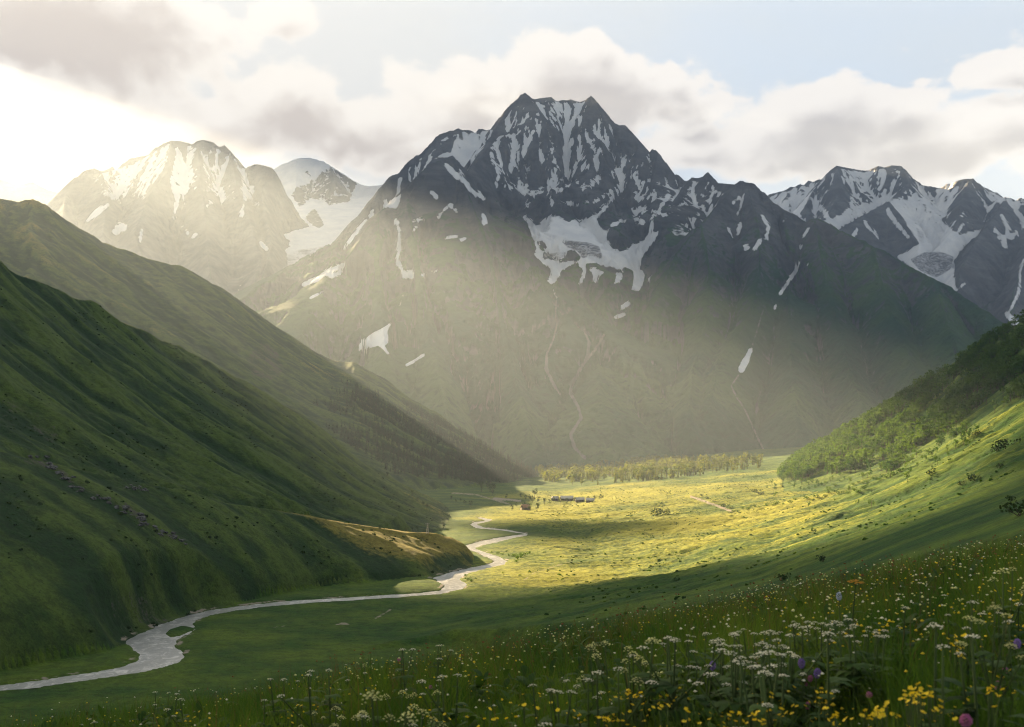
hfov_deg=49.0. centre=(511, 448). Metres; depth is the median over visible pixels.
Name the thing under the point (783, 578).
shrub
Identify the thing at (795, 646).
white umbel
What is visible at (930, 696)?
yellow flower
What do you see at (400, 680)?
white umbel
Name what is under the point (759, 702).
white umbel
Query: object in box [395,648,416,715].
white umbel
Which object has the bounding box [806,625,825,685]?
white umbel
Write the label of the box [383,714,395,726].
cream umbel
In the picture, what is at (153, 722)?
white umbel
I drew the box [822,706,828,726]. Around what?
yellow flower
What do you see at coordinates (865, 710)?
yellow flower
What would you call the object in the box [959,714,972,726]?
pink flower
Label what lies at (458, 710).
white umbel
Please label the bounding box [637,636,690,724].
white umbel
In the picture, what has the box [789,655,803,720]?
white umbel
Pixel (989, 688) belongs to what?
yellow flower
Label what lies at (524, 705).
yellow flower
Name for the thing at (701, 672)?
white umbel
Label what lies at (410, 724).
cream umbel
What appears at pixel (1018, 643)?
violet flower
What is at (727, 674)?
white umbel
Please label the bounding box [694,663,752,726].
white umbel
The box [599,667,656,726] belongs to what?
white umbel
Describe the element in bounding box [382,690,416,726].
cream umbel
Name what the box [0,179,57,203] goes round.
range
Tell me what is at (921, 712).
yellow flower
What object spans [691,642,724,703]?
white umbel
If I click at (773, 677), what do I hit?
white umbel
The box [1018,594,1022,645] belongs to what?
yellow flower
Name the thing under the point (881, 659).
white umbel
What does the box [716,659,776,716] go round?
white umbel
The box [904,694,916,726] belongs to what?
yellow flower
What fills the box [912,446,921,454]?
broadleaf tree
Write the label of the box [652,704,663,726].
yellow flower
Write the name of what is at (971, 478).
shrub
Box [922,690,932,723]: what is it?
yellow flower
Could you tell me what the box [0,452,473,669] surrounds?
hill
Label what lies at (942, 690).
white umbel
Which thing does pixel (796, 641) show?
white umbel
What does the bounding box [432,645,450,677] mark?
white umbel
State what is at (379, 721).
cream umbel
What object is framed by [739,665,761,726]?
white umbel
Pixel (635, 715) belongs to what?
yellow flower
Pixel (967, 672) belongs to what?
white umbel
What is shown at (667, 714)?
yellow flower
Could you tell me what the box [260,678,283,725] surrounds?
white umbel
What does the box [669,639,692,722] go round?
white umbel
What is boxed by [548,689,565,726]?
white umbel
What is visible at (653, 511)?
shrub
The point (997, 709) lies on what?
yellow flower
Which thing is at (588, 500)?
house
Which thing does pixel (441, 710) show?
white umbel
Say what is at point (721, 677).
white umbel
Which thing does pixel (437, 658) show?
white umbel
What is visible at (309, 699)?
white umbel
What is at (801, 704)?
white umbel
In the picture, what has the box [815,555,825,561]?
shrub
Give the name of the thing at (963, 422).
broadleaf tree
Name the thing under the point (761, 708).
white umbel
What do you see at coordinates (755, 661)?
white umbel
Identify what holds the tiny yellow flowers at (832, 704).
on the meadow slope
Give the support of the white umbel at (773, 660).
on the meadow slope
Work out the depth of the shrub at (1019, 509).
175.27 m
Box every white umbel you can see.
[146,691,162,726]
[146,704,175,726]
[161,692,184,719]
[164,698,190,726]
[170,693,180,726]
[254,699,267,726]
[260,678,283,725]
[277,674,324,726]
[279,678,296,726]
[292,680,306,721]
[296,670,318,724]
[320,669,346,726]
[345,672,370,717]
[390,653,411,705]
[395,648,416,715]
[418,674,474,726]
[420,680,440,720]
[427,645,444,708]
[428,675,448,726]
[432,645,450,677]
[525,684,536,722]
[538,689,554,726]
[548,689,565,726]
[552,690,577,726]
[561,679,604,726]
[562,685,600,723]
[572,678,590,726]
[588,670,608,726]
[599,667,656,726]
[630,637,682,726]
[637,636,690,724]
[646,638,727,726]
[660,635,691,683]
[660,664,693,724]
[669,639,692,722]
[676,640,694,701]
[678,666,704,726]
[686,664,716,726]
[689,634,721,690]
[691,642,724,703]
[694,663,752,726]
[697,639,720,723]
[700,632,710,686]
[703,660,748,722]
[705,643,729,722]
[710,656,757,709]
[711,650,774,726]
[712,639,730,721]
[713,638,724,699]
[716,645,760,696]
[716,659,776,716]
[718,633,746,722]
[719,644,750,721]
[725,631,754,682]
[726,665,767,701]
[729,630,786,670]
[733,656,762,726]
[736,629,753,662]
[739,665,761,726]
[742,631,789,726]
[742,660,755,705]
[746,649,786,700]
[747,633,767,692]
[748,641,794,726]
[749,651,784,726]
[753,653,796,725]
[757,645,791,726]
[758,670,792,726]
[761,645,799,714]
[761,674,789,726]
[765,651,799,726]
[768,638,797,710]
[771,654,804,692]
[775,653,803,726]
[781,633,831,722]
[784,655,807,722]
[786,621,806,652]
[788,623,799,657]
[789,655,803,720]
[789,673,839,726]
[790,624,808,682]
[794,626,818,711]
[805,628,839,675]
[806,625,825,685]
[806,631,853,726]
[809,623,837,693]
[812,622,826,681]
[813,627,819,672]
[818,624,839,695]
[819,625,837,656]
[820,620,839,690]
[825,624,854,704]
[832,624,872,722]
[833,635,874,724]
[837,628,867,691]
[838,618,867,725]
[839,630,880,674]
[852,627,867,694]
[852,630,896,691]
[856,635,887,726]
[859,626,880,685]
[863,631,889,683]
[866,632,886,688]
[870,635,895,723]
[891,607,914,690]
[905,624,962,726]
[910,582,946,640]
[922,644,960,726]
[930,614,959,667]
[944,652,986,722]
[953,600,990,697]
[954,627,986,719]
[960,635,996,726]
[979,612,1015,680]
[983,620,1023,721]
[1004,602,1023,675]
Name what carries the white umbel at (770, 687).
on the meadow slope
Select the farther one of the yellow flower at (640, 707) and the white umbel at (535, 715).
the white umbel at (535, 715)
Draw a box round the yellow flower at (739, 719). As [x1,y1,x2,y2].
[736,712,750,726]
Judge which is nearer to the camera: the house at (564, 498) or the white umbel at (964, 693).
the white umbel at (964, 693)
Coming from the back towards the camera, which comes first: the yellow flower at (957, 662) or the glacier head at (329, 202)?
the glacier head at (329, 202)
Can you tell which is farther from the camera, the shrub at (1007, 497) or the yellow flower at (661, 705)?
the shrub at (1007, 497)
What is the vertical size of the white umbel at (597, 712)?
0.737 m
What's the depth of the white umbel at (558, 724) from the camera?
5.40 m
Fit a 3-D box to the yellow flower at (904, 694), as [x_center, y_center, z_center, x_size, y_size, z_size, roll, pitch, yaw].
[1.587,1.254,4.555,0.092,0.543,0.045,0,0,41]
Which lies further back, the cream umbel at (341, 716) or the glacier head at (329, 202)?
the glacier head at (329, 202)
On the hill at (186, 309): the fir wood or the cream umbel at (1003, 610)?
the fir wood
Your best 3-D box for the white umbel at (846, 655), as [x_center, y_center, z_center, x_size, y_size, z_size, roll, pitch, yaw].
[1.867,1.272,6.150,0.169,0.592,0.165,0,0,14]
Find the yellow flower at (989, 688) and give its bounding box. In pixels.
[986,687,991,726]
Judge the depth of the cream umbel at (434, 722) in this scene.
6.34 m
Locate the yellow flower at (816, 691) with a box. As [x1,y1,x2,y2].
[815,690,818,718]
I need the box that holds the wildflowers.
[8,542,1023,726]
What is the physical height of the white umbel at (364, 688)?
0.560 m
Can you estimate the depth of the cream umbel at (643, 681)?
5.68 m
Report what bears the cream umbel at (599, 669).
on the meadow slope
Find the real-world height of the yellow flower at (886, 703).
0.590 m
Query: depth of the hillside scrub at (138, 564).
672.02 m
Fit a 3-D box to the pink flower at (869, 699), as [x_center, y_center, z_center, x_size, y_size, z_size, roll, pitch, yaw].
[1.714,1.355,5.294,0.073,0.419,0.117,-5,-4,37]
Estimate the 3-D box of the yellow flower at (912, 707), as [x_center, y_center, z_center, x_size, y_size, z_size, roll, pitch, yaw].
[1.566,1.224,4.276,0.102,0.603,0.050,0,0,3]
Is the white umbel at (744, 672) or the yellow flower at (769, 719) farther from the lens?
the white umbel at (744, 672)
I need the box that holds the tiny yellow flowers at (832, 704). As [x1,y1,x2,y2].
[34,536,1023,726]
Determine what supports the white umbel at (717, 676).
on the meadow slope
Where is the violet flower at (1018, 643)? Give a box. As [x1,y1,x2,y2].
[1012,638,1020,705]
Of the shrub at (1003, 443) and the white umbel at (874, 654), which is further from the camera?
the shrub at (1003, 443)
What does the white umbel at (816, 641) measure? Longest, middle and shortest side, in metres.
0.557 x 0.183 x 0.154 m
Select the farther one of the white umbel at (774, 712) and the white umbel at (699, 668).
the white umbel at (699, 668)
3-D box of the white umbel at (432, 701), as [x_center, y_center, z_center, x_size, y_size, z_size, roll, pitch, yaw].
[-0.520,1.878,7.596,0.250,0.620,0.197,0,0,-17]
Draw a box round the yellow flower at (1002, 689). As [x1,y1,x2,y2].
[1000,688,1014,726]
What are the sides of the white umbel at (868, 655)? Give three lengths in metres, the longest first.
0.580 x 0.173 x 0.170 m
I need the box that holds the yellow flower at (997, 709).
[986,692,1000,726]
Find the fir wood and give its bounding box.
[313,378,538,483]
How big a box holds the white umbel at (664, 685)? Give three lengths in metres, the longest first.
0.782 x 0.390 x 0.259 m
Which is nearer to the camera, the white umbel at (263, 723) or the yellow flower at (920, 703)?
the yellow flower at (920, 703)
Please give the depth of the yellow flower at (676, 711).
5.49 m
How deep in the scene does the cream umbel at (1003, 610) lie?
6.32 m
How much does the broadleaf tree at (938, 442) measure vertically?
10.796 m
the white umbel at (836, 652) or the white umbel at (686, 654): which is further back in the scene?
the white umbel at (686, 654)
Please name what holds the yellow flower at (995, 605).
on the meadow slope
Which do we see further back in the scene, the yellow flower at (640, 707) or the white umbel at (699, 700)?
the white umbel at (699, 700)
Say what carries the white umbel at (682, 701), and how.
on the meadow slope
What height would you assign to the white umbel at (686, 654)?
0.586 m
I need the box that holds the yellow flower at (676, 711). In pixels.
[670,696,676,725]
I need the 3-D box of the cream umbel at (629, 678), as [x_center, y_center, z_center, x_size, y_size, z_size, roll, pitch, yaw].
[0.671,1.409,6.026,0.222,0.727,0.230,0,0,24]
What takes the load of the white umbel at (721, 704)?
on the meadow slope
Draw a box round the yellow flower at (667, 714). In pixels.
[657,703,669,726]
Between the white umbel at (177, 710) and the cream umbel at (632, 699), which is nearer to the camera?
the cream umbel at (632, 699)
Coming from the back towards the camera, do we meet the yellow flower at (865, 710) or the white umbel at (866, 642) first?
the white umbel at (866, 642)
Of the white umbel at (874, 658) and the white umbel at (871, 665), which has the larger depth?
the white umbel at (874, 658)
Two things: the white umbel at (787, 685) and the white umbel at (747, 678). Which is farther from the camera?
the white umbel at (747, 678)
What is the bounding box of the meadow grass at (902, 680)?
[0,533,1023,726]
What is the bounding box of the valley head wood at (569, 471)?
[534,451,762,481]
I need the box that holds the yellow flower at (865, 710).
[863,709,868,726]
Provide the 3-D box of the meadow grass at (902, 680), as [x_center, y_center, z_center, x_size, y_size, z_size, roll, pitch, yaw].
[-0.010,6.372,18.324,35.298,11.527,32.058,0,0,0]
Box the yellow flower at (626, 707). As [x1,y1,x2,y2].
[625,692,633,726]
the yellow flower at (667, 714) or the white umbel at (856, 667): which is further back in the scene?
the white umbel at (856, 667)
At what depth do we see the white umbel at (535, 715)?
5.73 m
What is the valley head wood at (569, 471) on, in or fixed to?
on the valley floor
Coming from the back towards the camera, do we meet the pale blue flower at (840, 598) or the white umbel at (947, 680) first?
the pale blue flower at (840, 598)
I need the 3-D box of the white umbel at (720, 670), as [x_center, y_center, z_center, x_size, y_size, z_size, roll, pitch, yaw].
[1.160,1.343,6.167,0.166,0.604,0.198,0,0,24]
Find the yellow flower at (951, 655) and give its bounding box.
[949,642,958,677]
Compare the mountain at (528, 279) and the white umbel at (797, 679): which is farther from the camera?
the mountain at (528, 279)
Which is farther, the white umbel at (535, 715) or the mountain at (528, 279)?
the mountain at (528, 279)
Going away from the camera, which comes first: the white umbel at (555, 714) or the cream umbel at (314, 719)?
the white umbel at (555, 714)
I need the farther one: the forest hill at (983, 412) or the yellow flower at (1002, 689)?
the forest hill at (983, 412)
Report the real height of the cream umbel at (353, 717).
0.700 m
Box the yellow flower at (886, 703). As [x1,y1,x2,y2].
[875,700,888,726]
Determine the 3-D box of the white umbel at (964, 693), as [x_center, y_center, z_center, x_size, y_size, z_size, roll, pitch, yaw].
[1.833,1.151,4.503,0.197,0.675,0.202,-8,-4,37]
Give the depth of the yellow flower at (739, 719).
4.67 m
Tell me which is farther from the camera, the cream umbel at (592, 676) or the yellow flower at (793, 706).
the cream umbel at (592, 676)
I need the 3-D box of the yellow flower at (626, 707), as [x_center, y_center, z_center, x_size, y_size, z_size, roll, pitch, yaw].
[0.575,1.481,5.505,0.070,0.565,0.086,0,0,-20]
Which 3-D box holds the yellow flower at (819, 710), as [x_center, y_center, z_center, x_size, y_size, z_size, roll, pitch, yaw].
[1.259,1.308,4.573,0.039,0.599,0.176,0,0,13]
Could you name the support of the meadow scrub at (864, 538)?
on the valley floor
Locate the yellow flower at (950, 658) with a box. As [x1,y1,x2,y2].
[946,634,957,708]
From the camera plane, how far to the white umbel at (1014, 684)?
4.97 m
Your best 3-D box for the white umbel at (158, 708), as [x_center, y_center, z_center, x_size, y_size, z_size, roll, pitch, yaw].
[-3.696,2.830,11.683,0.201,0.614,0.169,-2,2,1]
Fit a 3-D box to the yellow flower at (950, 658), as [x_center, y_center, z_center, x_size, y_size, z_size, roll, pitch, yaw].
[2.136,1.200,5.467,0.049,0.589,0.100,0,0,43]
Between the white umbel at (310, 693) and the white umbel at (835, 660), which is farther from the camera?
the white umbel at (310, 693)
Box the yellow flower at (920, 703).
[918,690,923,719]
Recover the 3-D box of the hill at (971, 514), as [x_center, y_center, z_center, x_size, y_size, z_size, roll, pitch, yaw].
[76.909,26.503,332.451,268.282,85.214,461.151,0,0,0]
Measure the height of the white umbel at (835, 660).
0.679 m
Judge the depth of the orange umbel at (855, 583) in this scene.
7.58 m
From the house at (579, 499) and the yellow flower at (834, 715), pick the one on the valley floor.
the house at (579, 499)
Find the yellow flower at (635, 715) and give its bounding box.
[635,695,643,726]
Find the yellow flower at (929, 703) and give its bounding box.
[928,685,931,723]
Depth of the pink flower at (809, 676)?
5.66 m
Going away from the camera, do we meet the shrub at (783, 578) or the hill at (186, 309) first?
the shrub at (783, 578)
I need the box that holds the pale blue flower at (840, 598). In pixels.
[827,592,847,636]
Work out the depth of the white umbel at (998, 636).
6.13 m
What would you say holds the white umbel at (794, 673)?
on the meadow slope
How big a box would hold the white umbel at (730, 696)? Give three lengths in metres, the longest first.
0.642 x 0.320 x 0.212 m
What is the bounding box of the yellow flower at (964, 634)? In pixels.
[957,633,966,703]
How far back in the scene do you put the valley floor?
536.76 m
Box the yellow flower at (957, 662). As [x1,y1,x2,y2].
[956,639,958,703]
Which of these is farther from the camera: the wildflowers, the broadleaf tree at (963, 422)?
the broadleaf tree at (963, 422)
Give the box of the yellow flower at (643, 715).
[641,703,643,726]
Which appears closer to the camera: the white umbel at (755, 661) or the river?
the white umbel at (755, 661)
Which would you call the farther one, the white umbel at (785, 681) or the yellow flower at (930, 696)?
the white umbel at (785, 681)
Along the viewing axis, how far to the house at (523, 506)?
1260.05 m
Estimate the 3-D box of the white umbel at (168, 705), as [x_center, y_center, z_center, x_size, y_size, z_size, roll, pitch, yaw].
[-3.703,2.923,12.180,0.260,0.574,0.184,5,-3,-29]
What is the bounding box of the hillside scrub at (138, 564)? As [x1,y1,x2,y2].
[0,263,456,632]
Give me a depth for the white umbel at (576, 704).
6.09 m
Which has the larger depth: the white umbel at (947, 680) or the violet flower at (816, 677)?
the violet flower at (816, 677)
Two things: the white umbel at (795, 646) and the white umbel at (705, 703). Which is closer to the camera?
the white umbel at (705, 703)
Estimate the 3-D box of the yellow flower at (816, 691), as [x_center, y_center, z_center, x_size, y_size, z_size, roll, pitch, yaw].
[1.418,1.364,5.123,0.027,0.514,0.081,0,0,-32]
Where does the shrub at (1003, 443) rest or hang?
on the hill at (768, 536)
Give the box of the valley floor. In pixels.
[0,447,825,726]
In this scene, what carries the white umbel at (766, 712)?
on the meadow slope
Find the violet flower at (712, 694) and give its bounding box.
[709,661,720,723]
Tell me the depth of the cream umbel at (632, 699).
5.75 m
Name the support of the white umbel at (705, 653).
on the meadow slope
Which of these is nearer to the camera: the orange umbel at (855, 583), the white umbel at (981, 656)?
the white umbel at (981, 656)
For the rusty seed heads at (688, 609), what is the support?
on the meadow slope
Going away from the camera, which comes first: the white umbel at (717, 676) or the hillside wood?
the white umbel at (717, 676)
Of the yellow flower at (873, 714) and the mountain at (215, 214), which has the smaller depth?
the yellow flower at (873, 714)
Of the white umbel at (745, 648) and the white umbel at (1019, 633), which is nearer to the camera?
the white umbel at (1019, 633)
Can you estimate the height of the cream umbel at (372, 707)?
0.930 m
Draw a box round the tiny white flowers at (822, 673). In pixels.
[11,535,1021,726]
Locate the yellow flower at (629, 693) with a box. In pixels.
[628,692,637,726]
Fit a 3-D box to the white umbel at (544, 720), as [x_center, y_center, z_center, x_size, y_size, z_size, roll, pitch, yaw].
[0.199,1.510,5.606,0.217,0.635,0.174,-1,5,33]
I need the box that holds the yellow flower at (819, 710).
[817,697,820,726]
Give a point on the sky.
(774, 96)
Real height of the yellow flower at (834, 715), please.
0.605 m
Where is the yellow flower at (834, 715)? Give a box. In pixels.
[832,713,837,726]
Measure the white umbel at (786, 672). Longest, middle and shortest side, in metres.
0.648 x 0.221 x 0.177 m
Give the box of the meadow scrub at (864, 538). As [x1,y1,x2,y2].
[521,405,1022,620]
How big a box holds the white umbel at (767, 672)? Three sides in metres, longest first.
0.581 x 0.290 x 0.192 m
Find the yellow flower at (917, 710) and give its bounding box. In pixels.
[916,693,920,726]
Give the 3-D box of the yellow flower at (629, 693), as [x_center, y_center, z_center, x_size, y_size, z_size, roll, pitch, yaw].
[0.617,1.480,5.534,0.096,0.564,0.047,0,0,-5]
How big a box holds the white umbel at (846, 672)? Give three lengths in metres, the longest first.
0.642 x 0.192 x 0.187 m
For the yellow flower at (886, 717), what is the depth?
4.53 m
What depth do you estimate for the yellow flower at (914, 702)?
4.26 m
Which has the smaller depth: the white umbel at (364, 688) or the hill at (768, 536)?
the white umbel at (364, 688)
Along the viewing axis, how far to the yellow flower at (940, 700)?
4.11 m
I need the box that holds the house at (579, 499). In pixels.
[575,497,584,501]
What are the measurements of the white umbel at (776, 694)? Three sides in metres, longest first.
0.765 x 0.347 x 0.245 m
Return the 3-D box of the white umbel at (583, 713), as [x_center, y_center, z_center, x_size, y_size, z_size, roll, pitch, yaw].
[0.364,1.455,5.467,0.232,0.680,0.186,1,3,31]
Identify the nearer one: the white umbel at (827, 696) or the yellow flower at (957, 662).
the white umbel at (827, 696)
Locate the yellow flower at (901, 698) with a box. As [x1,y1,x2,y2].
[897,685,912,726]
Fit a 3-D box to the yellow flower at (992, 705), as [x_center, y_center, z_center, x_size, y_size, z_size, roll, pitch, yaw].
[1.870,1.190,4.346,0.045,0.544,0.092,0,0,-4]
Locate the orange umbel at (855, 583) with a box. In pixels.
[833,579,863,652]
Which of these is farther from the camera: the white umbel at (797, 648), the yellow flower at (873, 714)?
the white umbel at (797, 648)
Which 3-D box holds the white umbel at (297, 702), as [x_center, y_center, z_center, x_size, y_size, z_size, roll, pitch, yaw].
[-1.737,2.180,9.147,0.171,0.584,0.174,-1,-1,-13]
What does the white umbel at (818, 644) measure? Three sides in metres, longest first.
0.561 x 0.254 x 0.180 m
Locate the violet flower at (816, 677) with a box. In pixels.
[803,668,820,725]
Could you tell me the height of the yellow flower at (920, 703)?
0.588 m
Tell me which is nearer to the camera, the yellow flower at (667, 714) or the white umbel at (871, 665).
the yellow flower at (667, 714)
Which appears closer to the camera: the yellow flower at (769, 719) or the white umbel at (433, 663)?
the yellow flower at (769, 719)
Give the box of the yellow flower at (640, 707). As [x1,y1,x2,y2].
[639,691,642,726]
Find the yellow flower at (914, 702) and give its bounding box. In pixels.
[905,699,916,726]
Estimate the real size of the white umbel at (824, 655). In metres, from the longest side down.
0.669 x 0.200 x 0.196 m
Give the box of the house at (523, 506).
[520,504,530,509]
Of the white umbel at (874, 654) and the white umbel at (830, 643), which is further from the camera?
the white umbel at (830, 643)
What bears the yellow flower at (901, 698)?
on the meadow slope
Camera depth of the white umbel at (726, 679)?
5.58 m
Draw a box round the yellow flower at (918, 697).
[915,682,920,725]
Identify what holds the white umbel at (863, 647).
on the meadow slope
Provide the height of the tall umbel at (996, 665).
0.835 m
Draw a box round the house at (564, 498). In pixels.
[560,496,573,500]
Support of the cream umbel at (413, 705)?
on the meadow slope
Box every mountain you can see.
[46,140,308,292]
[234,93,1002,471]
[768,165,1023,324]
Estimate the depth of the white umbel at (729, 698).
5.37 m
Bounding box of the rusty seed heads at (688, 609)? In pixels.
[174,530,1023,717]
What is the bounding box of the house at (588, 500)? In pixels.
[586,498,594,502]
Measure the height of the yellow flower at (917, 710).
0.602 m
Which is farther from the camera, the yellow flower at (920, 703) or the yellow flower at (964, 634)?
the yellow flower at (964, 634)
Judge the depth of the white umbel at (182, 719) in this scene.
9.64 m
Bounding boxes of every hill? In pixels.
[0,199,538,489]
[0,260,450,532]
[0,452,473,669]
[346,468,1023,655]
[640,401,1023,575]
[782,322,1023,491]
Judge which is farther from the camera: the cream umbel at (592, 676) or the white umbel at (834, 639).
the white umbel at (834, 639)
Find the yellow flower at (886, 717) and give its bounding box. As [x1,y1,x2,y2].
[886,705,896,726]
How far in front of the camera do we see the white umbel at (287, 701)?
8.52 m
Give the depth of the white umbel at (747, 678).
5.91 m
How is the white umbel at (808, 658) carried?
on the meadow slope
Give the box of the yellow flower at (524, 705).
[522,703,525,725]
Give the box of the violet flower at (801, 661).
[791,658,812,725]
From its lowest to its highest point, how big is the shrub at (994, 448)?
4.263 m
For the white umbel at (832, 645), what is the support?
on the meadow slope
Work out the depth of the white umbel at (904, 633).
6.47 m
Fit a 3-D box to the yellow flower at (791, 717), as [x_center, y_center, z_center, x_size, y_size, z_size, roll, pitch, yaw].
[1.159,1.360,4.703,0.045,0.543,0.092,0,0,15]
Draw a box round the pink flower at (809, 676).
[805,675,813,718]
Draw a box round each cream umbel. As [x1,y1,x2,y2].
[299,712,325,726]
[329,710,367,726]
[330,706,345,726]
[362,690,417,726]
[367,697,383,726]
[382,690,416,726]
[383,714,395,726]
[406,709,429,726]
[408,704,438,725]
[427,691,446,726]
[571,644,605,720]
[587,641,616,722]
[615,646,646,726]
[620,651,660,723]
[628,637,662,726]
[634,638,670,726]
[988,568,1023,667]
[992,567,1023,664]
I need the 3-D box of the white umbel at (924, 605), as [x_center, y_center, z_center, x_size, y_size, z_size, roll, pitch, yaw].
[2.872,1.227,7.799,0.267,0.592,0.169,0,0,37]
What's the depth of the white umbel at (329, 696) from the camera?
8.04 m
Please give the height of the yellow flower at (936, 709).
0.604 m
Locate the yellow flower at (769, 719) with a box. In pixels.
[768,709,779,726]
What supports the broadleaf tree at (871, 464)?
on the forest hill at (983, 412)
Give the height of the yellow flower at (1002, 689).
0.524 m
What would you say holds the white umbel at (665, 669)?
on the meadow slope
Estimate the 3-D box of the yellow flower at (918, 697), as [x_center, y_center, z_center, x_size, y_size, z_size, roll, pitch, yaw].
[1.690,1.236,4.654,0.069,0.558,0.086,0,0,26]
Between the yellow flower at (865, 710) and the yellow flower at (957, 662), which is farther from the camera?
the yellow flower at (957, 662)
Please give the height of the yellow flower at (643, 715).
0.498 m
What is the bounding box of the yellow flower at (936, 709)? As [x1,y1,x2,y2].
[920,707,939,726]
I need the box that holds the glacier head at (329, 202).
[227,158,381,295]
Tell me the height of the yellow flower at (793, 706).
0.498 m
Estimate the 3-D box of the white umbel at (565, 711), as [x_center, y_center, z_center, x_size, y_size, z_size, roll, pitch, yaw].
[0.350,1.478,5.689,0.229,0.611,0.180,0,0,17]
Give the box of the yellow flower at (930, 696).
[928,694,942,726]
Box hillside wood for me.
[777,309,1023,477]
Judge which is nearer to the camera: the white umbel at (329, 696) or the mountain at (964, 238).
the white umbel at (329, 696)
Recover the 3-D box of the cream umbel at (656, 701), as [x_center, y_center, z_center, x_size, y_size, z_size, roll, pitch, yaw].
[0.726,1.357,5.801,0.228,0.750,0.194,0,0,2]
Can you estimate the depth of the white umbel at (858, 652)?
5.76 m
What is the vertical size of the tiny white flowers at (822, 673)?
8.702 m
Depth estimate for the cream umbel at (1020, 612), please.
6.64 m
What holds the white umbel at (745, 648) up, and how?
on the meadow slope
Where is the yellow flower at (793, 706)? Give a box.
[791,704,797,726]
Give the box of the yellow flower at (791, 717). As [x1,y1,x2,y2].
[784,711,793,726]
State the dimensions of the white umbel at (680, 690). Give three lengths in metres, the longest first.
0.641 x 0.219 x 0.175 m
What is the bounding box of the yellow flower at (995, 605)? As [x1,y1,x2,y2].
[994,590,1004,639]
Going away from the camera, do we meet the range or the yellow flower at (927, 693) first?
the yellow flower at (927, 693)
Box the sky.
[0,0,1023,200]
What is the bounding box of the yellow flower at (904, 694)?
[902,693,913,726]
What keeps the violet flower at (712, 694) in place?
on the meadow slope
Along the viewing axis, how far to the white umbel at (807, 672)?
5.68 m
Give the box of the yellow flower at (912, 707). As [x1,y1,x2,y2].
[909,691,926,726]
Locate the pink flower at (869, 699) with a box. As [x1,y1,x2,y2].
[865,691,872,714]
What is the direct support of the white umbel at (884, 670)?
on the meadow slope
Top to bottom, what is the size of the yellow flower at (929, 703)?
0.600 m
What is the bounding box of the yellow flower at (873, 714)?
[860,712,876,726]
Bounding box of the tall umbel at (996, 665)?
[954,606,1023,726]
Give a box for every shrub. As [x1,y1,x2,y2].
[651,508,662,515]
[775,572,790,580]
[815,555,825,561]
[967,474,980,480]
[990,445,1000,451]
[991,438,1020,448]
[999,500,1023,515]
[1005,495,1015,501]
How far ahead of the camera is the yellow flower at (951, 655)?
5.54 m
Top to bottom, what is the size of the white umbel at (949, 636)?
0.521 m
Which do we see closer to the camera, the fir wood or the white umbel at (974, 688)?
the white umbel at (974, 688)
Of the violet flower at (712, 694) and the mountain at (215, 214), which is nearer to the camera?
the violet flower at (712, 694)
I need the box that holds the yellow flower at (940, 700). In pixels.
[938,699,942,726]
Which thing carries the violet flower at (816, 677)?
on the meadow slope
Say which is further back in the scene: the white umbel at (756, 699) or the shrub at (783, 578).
the shrub at (783, 578)
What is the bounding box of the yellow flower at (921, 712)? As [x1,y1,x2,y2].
[921,696,934,726]
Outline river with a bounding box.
[0,518,526,690]
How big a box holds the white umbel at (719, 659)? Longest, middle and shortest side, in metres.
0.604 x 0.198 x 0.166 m
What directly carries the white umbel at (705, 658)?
on the meadow slope
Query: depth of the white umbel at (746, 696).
4.95 m
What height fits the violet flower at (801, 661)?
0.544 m
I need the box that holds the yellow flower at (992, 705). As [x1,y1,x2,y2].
[990,684,994,726]
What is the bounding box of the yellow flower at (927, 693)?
[916,692,928,722]
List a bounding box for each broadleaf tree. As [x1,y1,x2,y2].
[866,459,873,469]
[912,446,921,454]
[935,438,941,445]
[961,420,971,427]
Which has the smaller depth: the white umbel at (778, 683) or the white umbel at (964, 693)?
the white umbel at (964, 693)

